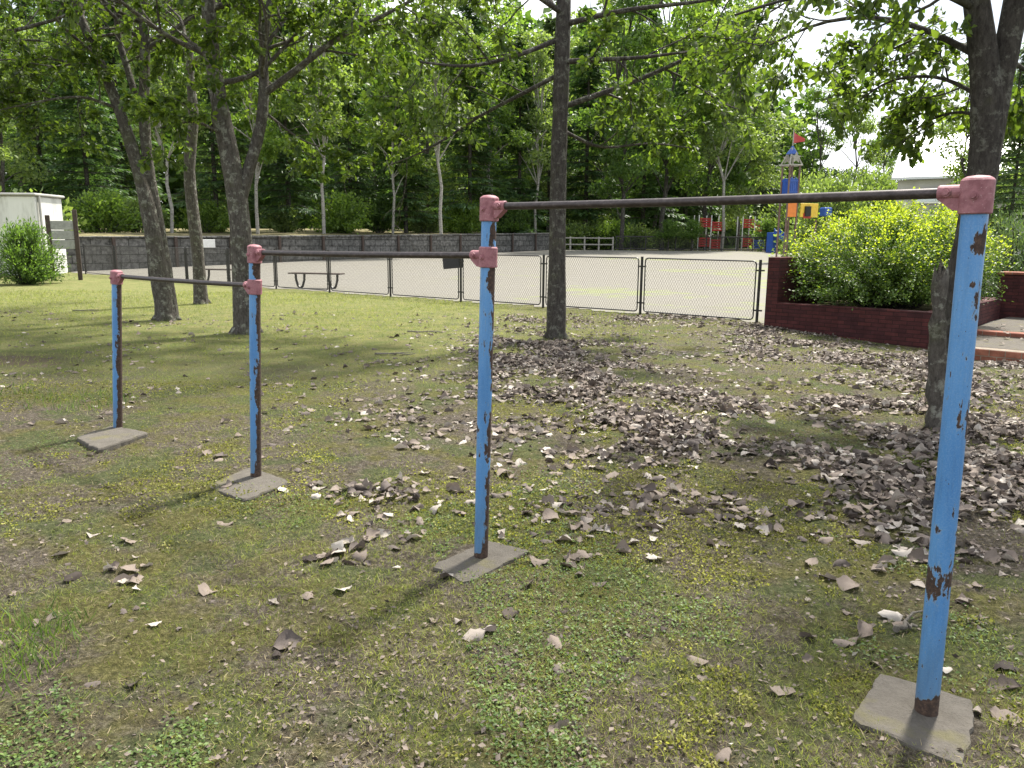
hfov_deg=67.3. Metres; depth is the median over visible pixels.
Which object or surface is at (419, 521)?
fallen leaf
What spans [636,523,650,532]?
fallen leaf
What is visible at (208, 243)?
wall sign
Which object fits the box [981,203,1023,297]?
pine shrub
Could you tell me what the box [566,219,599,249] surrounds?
bush
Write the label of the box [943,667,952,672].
fallen leaf
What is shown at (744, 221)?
climbing frame
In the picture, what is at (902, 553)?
fallen leaf
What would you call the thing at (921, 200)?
window
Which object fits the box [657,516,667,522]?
fallen leaf
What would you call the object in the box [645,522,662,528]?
fallen leaf
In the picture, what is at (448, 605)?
dry thatch
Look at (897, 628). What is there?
fallen leaf
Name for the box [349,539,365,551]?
fallen leaf
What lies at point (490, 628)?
fallen leaf
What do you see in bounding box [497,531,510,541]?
fallen leaf
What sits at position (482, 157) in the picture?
conifer tree
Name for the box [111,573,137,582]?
fallen leaf
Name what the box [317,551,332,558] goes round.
fallen leaf
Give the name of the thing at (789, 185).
play tower
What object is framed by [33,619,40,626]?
fallen leaf
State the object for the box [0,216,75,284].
evergreen shrub
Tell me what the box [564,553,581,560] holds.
fallen leaf
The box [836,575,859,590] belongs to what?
fallen leaf
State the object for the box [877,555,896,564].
fallen leaf
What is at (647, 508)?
fallen leaf
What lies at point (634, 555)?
moss cover
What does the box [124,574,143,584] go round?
fallen leaf
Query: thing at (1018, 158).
conifer tree
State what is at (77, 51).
broadleaf tree
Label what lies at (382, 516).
fallen leaf
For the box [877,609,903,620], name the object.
fallen leaf
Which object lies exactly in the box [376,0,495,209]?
broadleaf tree
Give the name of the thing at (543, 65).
birch tree
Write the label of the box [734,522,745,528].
fallen leaf
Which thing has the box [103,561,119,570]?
fallen leaf
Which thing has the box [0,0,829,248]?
wood
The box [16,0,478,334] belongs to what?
forked tree
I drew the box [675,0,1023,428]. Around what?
twin stemmed tree
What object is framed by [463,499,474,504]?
fallen leaf
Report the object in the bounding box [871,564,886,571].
fallen leaf
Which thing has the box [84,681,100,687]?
fallen leaf
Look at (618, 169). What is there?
broadleaf tree
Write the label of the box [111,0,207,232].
birch tree
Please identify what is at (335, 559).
fallen leaf
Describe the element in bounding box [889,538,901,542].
fallen leaf
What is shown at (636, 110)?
broadleaf tree
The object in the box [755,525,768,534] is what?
fallen leaf
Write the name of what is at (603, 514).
fallen leaf
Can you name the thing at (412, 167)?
birch tree
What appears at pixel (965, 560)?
fallen leaf
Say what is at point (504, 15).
broadleaf tree
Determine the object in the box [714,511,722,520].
fallen leaf
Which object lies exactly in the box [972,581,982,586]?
fallen leaf
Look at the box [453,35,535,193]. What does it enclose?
birch tree
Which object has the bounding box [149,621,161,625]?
fallen leaf
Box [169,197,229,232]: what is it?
bush
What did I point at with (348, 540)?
fallen leaf
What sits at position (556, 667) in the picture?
fallen leaf
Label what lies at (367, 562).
fallen leaf
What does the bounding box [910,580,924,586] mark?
fallen leaf
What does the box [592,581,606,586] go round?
fallen leaf
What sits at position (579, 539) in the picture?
fallen leaf
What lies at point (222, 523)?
fallen leaf
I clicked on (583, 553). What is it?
fallen leaf
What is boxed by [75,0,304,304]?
slim tree
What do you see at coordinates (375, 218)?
bush
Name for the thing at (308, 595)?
fallen leaf
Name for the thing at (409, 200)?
conifer tree
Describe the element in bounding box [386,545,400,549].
fallen leaf
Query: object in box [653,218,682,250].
tree
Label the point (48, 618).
fallen leaf
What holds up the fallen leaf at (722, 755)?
on the moss cover
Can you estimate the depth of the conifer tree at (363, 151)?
52.38 m
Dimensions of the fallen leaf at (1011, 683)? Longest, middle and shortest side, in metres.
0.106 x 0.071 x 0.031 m
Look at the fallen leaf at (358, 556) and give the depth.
3.68 m
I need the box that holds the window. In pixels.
[914,199,940,203]
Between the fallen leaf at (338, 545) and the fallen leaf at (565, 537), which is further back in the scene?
the fallen leaf at (565, 537)
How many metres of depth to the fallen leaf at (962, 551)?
3.82 m
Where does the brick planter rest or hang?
on the sports field
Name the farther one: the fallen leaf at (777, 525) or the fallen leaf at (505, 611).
the fallen leaf at (777, 525)
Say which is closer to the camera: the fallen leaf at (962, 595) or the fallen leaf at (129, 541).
the fallen leaf at (962, 595)
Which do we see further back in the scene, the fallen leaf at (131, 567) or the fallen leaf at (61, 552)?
the fallen leaf at (61, 552)
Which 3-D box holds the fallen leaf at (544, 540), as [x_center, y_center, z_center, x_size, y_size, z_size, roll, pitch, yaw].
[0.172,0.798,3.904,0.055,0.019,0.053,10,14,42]
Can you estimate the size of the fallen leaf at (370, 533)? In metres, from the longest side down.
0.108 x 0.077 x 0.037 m
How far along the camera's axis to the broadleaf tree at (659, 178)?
85.57 m
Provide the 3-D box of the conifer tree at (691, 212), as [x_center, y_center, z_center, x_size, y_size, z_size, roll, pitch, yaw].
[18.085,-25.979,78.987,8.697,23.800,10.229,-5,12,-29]
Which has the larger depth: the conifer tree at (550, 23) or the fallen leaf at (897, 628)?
the conifer tree at (550, 23)
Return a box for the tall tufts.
[0,382,138,696]
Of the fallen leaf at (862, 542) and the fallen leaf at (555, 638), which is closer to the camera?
the fallen leaf at (555, 638)
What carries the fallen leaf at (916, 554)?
on the ground at (114, 665)
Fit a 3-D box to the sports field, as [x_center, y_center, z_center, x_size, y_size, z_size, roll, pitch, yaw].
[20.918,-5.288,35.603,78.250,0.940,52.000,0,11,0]
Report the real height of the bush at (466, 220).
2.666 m
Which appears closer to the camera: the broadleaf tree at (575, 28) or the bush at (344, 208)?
the bush at (344, 208)
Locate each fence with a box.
[82,244,764,323]
[566,237,613,249]
[615,236,788,251]
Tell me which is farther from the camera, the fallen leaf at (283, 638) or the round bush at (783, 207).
the round bush at (783, 207)
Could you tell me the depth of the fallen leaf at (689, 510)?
4.33 m
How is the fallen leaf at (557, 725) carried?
on the ground at (114, 665)
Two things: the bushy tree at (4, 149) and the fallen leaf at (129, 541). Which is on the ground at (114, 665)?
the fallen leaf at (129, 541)
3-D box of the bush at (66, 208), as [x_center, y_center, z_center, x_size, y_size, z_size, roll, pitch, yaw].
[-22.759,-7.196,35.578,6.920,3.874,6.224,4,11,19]
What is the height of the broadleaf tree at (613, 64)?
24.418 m
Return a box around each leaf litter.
[0,310,1023,561]
[983,324,1023,343]
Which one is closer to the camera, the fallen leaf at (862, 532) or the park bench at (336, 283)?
the fallen leaf at (862, 532)
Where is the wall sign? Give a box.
[203,239,214,247]
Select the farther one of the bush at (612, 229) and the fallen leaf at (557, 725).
the bush at (612, 229)
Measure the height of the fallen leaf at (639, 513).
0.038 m
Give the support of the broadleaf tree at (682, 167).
on the ground at (114, 665)
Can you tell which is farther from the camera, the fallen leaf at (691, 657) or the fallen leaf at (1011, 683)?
the fallen leaf at (691, 657)
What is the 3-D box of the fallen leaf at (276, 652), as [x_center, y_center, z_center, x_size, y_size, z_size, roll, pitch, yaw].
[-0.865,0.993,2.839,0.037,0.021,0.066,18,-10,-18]
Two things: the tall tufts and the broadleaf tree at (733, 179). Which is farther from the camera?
the broadleaf tree at (733, 179)
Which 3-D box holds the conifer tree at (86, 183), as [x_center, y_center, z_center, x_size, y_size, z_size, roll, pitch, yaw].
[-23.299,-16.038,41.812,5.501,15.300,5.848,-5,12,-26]
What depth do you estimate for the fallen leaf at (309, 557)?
3.68 m
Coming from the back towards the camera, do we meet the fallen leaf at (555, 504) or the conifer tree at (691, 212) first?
the conifer tree at (691, 212)
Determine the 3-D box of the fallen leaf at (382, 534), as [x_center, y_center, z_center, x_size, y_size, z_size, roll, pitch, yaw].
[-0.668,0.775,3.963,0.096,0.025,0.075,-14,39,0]
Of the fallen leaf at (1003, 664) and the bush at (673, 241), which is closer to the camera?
the fallen leaf at (1003, 664)
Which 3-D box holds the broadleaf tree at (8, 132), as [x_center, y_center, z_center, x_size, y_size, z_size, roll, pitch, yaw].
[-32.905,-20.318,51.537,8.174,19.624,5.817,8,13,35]
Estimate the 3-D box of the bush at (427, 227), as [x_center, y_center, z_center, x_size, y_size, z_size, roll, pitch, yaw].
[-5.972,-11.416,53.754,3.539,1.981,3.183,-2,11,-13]
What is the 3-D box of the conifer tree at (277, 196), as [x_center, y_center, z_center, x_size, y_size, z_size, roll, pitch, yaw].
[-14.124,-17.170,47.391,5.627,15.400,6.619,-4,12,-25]
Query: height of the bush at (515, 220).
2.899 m
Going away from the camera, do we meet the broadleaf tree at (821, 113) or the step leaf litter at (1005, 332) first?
the step leaf litter at (1005, 332)
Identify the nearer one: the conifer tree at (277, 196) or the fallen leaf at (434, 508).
the fallen leaf at (434, 508)
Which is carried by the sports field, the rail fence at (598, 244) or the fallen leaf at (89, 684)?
the rail fence at (598, 244)
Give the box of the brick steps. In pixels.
[974,317,1023,361]
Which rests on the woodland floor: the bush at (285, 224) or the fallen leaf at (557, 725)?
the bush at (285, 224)
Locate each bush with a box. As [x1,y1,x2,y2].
[0,186,86,232]
[61,187,142,232]
[104,196,175,232]
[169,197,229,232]
[260,203,309,232]
[304,189,375,233]
[355,193,407,232]
[402,207,450,232]
[436,197,497,233]
[496,195,532,232]
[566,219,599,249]
[578,217,619,249]
[583,217,633,249]
[623,222,663,249]
[664,224,702,250]
[748,159,830,250]
[768,156,894,256]
[831,156,906,252]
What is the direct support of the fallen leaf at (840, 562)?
on the ground at (114, 665)
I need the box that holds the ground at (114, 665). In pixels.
[0,247,1023,767]
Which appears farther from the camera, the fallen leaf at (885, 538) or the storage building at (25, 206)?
the storage building at (25, 206)
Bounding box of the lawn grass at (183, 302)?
[0,289,1021,389]
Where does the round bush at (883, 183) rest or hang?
on the sports field
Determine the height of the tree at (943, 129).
7.325 m
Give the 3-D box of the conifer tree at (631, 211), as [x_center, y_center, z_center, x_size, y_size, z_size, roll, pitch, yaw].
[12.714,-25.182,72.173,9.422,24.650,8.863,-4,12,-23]
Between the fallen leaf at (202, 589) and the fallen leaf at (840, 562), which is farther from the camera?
the fallen leaf at (840, 562)
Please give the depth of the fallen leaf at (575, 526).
4.10 m
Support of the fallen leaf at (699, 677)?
on the ground at (114, 665)
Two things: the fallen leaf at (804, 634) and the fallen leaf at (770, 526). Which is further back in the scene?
the fallen leaf at (770, 526)
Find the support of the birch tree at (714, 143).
on the ground at (114, 665)
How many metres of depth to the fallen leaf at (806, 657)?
2.85 m
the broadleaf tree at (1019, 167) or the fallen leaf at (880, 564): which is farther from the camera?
the broadleaf tree at (1019, 167)
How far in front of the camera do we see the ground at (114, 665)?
3.72 m
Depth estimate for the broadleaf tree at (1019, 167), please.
29.81 m
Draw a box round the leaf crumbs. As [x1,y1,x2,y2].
[0,336,1023,767]
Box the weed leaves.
[0,415,1023,767]
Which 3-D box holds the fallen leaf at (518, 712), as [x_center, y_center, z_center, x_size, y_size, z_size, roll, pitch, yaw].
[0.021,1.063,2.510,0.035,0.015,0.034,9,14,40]
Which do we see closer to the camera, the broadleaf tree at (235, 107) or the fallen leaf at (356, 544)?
the fallen leaf at (356, 544)
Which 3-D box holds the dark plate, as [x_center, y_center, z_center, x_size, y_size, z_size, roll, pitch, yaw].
[-1.446,-2.973,18.868,0.500,0.270,0.020,-6,3,-5]
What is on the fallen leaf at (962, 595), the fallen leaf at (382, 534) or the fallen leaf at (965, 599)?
the fallen leaf at (965, 599)
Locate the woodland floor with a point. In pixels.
(276, 233)
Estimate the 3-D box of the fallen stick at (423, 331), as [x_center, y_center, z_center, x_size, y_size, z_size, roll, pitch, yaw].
[-1.420,-0.865,12.630,0.603,0.028,0.138,2,11,6]
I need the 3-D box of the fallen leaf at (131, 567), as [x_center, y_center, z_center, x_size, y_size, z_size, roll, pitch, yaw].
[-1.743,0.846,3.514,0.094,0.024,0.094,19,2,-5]
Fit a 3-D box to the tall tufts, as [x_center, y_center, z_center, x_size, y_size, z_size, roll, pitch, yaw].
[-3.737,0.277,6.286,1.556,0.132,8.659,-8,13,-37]
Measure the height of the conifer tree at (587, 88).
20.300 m
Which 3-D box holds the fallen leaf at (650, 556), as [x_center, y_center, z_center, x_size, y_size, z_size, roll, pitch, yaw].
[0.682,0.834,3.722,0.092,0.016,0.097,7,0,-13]
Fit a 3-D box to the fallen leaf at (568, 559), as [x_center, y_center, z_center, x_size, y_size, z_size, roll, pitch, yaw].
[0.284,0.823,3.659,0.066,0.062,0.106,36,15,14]
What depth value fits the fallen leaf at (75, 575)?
3.42 m
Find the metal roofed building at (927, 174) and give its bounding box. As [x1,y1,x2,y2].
[892,132,1023,262]
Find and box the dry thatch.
[0,353,1023,767]
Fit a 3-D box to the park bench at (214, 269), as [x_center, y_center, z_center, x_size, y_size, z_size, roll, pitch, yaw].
[-10.029,-3.679,26.286,1.600,0.508,0.375,3,11,14]
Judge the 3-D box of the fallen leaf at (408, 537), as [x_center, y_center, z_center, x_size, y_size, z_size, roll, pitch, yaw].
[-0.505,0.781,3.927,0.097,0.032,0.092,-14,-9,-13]
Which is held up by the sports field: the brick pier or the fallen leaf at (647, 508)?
the brick pier
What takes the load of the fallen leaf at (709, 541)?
on the ground at (114, 665)
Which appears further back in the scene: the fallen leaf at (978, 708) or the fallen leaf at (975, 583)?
the fallen leaf at (975, 583)
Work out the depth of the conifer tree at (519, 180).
58.95 m
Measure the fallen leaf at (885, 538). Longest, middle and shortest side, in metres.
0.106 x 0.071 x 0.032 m
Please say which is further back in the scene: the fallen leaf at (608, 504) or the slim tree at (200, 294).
the slim tree at (200, 294)
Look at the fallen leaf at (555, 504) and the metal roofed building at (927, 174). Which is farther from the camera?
the metal roofed building at (927, 174)
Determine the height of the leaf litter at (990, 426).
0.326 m
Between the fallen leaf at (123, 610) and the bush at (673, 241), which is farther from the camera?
the bush at (673, 241)
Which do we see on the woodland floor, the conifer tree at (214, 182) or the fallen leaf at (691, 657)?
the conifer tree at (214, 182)
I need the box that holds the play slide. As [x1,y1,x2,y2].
[766,228,791,252]
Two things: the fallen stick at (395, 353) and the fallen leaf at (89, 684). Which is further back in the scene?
the fallen stick at (395, 353)
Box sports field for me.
[73,250,1016,324]
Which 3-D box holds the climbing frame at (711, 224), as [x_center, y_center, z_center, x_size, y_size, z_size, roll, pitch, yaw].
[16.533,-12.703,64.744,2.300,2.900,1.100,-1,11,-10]
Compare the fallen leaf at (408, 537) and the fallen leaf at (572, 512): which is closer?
the fallen leaf at (408, 537)
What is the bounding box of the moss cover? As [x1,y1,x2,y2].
[0,379,1023,767]
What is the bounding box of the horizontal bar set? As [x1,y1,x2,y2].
[77,175,995,766]
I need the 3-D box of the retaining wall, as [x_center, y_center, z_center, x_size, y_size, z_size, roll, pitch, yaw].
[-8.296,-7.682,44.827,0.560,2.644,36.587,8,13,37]
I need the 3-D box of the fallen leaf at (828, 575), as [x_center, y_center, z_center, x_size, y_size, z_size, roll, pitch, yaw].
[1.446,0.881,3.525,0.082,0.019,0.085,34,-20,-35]
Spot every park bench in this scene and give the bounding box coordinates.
[205,268,231,281]
[289,272,344,288]
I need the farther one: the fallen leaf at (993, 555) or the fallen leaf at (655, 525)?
the fallen leaf at (655, 525)
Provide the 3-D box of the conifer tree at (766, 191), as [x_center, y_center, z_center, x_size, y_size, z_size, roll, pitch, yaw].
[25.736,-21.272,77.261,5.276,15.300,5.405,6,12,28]
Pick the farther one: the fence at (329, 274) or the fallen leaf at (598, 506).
the fence at (329, 274)
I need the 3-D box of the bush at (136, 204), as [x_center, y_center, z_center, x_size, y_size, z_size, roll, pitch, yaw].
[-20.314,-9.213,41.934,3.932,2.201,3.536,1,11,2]
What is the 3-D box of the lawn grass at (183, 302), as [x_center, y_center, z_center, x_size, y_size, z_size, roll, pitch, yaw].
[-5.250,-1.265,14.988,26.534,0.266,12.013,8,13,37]
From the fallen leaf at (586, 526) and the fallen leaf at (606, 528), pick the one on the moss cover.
the fallen leaf at (586, 526)
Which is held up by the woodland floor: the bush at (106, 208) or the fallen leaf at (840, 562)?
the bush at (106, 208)
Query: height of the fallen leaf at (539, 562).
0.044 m
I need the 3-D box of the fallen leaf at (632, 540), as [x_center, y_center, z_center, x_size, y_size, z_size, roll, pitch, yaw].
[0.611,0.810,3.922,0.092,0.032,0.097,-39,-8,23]
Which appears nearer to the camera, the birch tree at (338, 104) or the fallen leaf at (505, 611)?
the fallen leaf at (505, 611)
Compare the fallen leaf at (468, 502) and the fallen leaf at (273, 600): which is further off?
the fallen leaf at (468, 502)
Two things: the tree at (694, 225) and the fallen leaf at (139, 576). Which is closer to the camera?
the fallen leaf at (139, 576)
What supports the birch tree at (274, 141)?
on the woodland floor
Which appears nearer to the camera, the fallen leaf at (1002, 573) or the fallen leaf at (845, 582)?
the fallen leaf at (845, 582)
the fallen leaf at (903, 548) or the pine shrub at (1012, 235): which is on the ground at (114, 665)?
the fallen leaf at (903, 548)
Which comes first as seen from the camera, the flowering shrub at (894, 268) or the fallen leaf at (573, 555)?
the fallen leaf at (573, 555)
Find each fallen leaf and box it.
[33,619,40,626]
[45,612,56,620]
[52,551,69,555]
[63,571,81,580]
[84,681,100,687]
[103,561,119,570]
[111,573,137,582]
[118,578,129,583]
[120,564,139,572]
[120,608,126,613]
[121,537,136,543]
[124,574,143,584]
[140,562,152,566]
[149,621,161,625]
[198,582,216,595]
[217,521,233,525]
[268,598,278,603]
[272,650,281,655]
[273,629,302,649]
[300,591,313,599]
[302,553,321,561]
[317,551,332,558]
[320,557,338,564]
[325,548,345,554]
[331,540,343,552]
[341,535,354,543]
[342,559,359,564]
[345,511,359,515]
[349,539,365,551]
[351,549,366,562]
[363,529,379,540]
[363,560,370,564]
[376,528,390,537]
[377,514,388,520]
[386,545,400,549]
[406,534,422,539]
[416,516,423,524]
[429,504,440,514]
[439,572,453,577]
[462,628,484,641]
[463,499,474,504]
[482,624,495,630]
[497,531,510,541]
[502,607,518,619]
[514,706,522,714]
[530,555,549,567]
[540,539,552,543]
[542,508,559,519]
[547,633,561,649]
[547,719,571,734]
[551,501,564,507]
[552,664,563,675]
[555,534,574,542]
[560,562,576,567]
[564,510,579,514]
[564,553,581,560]
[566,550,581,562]
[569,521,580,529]
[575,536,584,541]
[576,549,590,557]
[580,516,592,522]
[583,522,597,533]
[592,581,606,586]
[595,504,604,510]
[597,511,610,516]
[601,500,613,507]
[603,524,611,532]
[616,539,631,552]
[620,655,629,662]
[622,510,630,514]
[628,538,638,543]
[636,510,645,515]
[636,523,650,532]
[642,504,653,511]
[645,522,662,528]
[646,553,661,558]
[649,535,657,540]
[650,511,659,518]
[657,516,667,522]
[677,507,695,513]
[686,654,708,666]
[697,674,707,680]
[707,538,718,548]
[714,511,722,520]
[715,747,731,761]
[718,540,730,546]
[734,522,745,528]
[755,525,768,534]
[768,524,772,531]
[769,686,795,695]
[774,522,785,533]
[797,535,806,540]
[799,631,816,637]
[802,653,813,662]
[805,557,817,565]
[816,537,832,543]
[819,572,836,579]
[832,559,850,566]
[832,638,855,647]
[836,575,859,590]
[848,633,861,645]
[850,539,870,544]
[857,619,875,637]
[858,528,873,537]
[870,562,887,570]
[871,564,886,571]
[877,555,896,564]
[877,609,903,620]
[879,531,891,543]
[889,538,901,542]
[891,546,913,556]
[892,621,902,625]
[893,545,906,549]
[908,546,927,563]
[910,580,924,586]
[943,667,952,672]
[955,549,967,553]
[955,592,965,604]
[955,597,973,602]
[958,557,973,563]
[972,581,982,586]
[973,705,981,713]
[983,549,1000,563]
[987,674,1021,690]
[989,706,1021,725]
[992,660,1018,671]
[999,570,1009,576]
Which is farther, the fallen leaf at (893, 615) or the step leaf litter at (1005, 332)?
the step leaf litter at (1005, 332)
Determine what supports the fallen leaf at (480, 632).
on the ground at (114, 665)
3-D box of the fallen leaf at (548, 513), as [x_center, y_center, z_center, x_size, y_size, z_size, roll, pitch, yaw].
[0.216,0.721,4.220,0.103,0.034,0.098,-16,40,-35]
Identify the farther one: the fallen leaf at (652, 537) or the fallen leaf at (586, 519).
the fallen leaf at (586, 519)
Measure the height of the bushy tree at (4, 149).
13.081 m
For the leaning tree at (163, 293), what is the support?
on the ground at (114, 665)
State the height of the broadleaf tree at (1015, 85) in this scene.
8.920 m
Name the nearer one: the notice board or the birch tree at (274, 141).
the notice board
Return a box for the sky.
[4,0,1023,194]
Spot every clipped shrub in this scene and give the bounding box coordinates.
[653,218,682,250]
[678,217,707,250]
[751,218,776,251]
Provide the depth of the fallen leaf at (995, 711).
2.50 m
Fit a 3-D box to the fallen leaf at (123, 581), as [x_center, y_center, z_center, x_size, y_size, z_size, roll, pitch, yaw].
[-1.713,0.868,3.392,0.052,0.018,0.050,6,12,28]
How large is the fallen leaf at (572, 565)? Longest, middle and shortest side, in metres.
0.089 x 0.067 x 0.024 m
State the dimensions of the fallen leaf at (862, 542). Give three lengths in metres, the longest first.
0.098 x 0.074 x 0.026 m
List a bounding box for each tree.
[0,0,76,191]
[0,0,83,218]
[0,0,206,161]
[0,0,290,321]
[0,17,53,192]
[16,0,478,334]
[38,2,137,211]
[69,3,204,163]
[73,6,177,229]
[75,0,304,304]
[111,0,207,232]
[160,5,262,216]
[186,8,269,179]
[198,4,303,233]
[241,2,332,220]
[284,0,361,233]
[302,0,822,339]
[304,0,391,231]
[322,0,427,196]
[346,34,436,233]
[369,25,453,232]
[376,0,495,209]
[402,0,485,233]
[420,0,511,211]
[451,0,547,219]
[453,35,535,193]
[493,29,550,232]
[500,0,603,223]
[501,29,573,232]
[506,12,590,232]
[546,0,650,222]
[546,3,630,248]
[568,0,681,249]
[607,0,691,229]
[610,0,731,249]
[610,30,699,247]
[645,14,725,238]
[670,0,773,248]
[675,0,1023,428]
[693,0,810,247]
[694,4,765,250]
[744,94,785,244]
[794,82,856,184]
[815,73,897,190]
[871,115,910,187]
[919,64,1021,244]
[951,62,1023,226]
[987,45,1023,268]
[998,42,1023,212]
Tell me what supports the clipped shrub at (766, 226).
on the sports field
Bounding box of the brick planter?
[764,257,1000,348]
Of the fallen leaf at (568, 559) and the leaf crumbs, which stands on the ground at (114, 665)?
the leaf crumbs
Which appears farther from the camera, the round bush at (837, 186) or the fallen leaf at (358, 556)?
the round bush at (837, 186)
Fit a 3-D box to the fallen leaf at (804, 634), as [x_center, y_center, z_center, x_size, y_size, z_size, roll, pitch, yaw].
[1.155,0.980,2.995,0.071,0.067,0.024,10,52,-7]
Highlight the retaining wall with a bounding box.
[65,233,548,271]
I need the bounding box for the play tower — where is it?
[775,129,831,256]
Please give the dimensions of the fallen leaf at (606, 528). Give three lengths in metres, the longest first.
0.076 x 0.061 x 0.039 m
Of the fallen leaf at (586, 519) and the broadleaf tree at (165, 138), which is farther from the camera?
the broadleaf tree at (165, 138)
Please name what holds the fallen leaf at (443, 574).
on the ground at (114, 665)
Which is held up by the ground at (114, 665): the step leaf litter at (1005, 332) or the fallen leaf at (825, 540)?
the fallen leaf at (825, 540)
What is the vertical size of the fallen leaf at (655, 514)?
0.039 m
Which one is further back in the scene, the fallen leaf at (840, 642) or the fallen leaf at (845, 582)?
the fallen leaf at (845, 582)
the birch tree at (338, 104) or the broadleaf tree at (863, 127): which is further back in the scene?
the broadleaf tree at (863, 127)
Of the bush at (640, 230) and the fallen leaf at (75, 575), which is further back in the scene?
the bush at (640, 230)
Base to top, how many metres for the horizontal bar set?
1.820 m
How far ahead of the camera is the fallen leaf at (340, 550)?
3.72 m
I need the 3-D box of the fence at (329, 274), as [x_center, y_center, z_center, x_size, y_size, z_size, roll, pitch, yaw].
[-6.188,-3.285,22.590,27.381,1.410,0.056,8,13,36]
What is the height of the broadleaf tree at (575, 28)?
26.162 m
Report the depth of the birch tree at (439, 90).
47.90 m
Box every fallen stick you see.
[374,352,414,354]
[407,330,442,332]
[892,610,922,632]
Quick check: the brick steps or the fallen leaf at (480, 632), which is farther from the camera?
the brick steps
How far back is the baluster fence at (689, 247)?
60.07 m
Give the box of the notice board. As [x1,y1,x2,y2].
[44,210,82,279]
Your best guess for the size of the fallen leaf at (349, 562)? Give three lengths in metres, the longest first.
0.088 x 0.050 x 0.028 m
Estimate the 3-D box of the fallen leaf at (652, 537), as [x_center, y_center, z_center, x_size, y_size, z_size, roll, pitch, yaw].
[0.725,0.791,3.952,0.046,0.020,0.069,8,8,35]
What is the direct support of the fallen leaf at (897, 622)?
on the ground at (114, 665)
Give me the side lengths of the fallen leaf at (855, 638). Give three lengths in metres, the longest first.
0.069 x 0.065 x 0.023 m
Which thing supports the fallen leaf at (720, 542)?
on the ground at (114, 665)
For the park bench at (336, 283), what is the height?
0.508 m
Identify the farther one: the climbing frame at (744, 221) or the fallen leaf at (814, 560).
the climbing frame at (744, 221)
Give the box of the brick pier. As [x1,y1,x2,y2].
[997,271,1023,318]
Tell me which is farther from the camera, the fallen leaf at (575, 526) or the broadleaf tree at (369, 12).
the broadleaf tree at (369, 12)
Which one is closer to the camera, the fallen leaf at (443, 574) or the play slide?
the fallen leaf at (443, 574)
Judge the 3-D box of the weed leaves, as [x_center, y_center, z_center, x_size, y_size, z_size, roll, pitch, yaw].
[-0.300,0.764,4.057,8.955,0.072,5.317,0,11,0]
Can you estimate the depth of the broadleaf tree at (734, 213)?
68.20 m
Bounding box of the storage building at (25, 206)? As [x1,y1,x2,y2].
[0,193,67,273]
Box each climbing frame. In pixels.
[693,215,721,250]
[735,216,766,250]
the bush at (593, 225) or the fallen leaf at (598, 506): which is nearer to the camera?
the fallen leaf at (598, 506)
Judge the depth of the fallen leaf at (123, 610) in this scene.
3.12 m
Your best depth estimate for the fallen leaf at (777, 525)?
4.15 m
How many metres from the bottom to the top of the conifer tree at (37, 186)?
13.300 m
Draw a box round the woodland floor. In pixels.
[78,228,530,235]
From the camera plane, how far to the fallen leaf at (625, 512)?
4.32 m
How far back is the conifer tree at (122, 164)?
47.65 m
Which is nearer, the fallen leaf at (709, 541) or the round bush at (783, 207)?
the fallen leaf at (709, 541)
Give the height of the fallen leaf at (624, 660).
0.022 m
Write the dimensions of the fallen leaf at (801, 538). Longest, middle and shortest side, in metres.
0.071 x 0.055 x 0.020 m
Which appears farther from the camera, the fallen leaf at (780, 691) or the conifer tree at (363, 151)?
the conifer tree at (363, 151)
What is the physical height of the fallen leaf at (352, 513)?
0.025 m
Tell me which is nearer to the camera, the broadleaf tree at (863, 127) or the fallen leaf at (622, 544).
the fallen leaf at (622, 544)
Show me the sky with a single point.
(809, 42)
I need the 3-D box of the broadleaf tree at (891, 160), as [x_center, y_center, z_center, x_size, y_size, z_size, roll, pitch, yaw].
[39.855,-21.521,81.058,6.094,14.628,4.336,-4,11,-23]
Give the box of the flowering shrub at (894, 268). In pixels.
[783,187,1022,310]
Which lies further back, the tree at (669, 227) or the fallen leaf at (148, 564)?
the tree at (669, 227)
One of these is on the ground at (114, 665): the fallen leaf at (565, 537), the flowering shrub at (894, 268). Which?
the fallen leaf at (565, 537)

